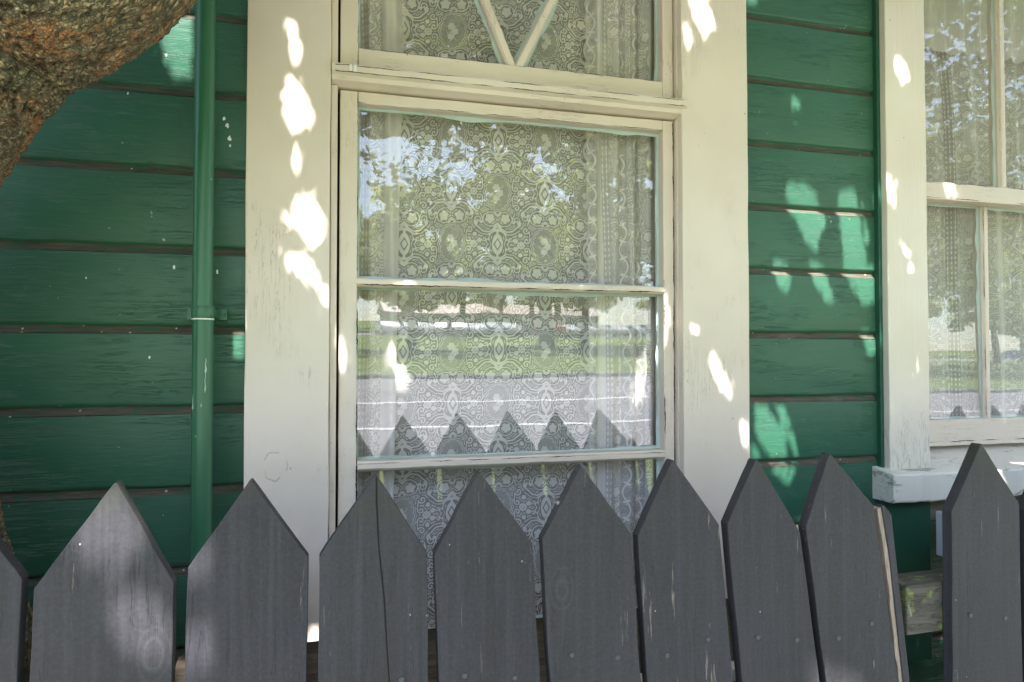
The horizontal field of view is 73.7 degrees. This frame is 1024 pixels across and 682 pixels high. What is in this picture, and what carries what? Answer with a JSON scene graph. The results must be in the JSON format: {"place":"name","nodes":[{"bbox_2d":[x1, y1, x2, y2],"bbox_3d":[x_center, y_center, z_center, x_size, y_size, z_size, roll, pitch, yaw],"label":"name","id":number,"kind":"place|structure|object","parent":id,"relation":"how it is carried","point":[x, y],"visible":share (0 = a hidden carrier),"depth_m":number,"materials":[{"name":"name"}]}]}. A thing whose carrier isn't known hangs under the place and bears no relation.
{"place":"outdoors","nodes":[
{"label":"outdoors","id":0,"kind":"place"},
{"label":"garden soil","id":1,"kind":"structure","parent":0,"visible":0},
{"bbox_2d":[0,443,1023,681],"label":"picket fence","id":2,"kind":"object","parent":1,"relation":"on","point":[826,592],"visible":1,"depth_m":1.05,"materials":[{"name":"grey paint"}]},
{"bbox_3d":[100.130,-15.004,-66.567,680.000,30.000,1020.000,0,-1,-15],"label":"ground","id":3,"kind":"structure","parent":0,"visible":0},
{"bbox_2d":[0,0,196,669],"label":"street tree","id":4,"kind":"object","parent":3,"relation":"on","point":[54,54],"visible":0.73,"depth_m":0.93,"materials":[{"name":"brown plant"}]},
{"bbox_2d":[0,0,1023,681],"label":"wooden house","id":5,"kind":"structure","parent":3,"relation":"on","point":[182,280],"depth_m":1.55,"materials":[{"name":"green paint"}]},
{"bbox_2d":[328,0,404,535],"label":"lace curtain","id":6,"kind":"object","parent":5,"relation":"hanging from","point":[384,341],"visible":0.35,"depth_m":1.53,"materials":[{"name":"white fabric"}]},
{"bbox_2d":[244,0,749,681],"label":"sash window","id":7,"kind":"structure","parent":5,"relation":"in","point":[303,283],"depth_m":1.48,"materials":[{"name":"beige paint"}]},
{"bbox_2d":[358,0,654,626],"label":"lace curtain","id":8,"kind":"object","parent":5,"relation":"hanging from","point":[407,301],"visible":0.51,"depth_m":1.63,"materials":[{"name":"white fabric"}]},
{"bbox_2d":[585,0,655,605],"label":"lace curtain","id":9,"kind":"object","parent":5,"relation":"hanging from","point":[604,325],"visible":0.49,"depth_m":1.68,"materials":[{"name":"white fabric"}]},
{"bbox_2d":[936,511,942,556],"bbox_3d":[1.145,0.542,1.762,0.088,0.204,0.068,0,-1,-15],"label":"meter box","id":10,"kind":"object","parent":5,"relation":"attached to","point":[939,548],"visible":0.08,"depth_m":1.76,"materials":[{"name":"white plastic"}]},
{"bbox_2d":[872,0,1023,502],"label":"sash window","id":11,"kind":"structure","parent":5,"relation":"in","point":[924,455],"depth_m":1.77,"materials":[{"name":"beige paint"}]},
{"bbox_2d":[924,48,1023,416],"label":"lace curtain","id":12,"kind":"object","parent":5,"relation":"hanging from","point":[968,136],"visible":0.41,"depth_m":2.04,"materials":[{"name":"white fabric"}]},
{"bbox_2d":[924,0,1023,63],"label":"curtain valance","id":13,"kind":"object","parent":5,"relation":"attached to","point":[955,27],"visible":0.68,"depth_m":2.02,"materials":[{"name":"white fabric"}]}
]}

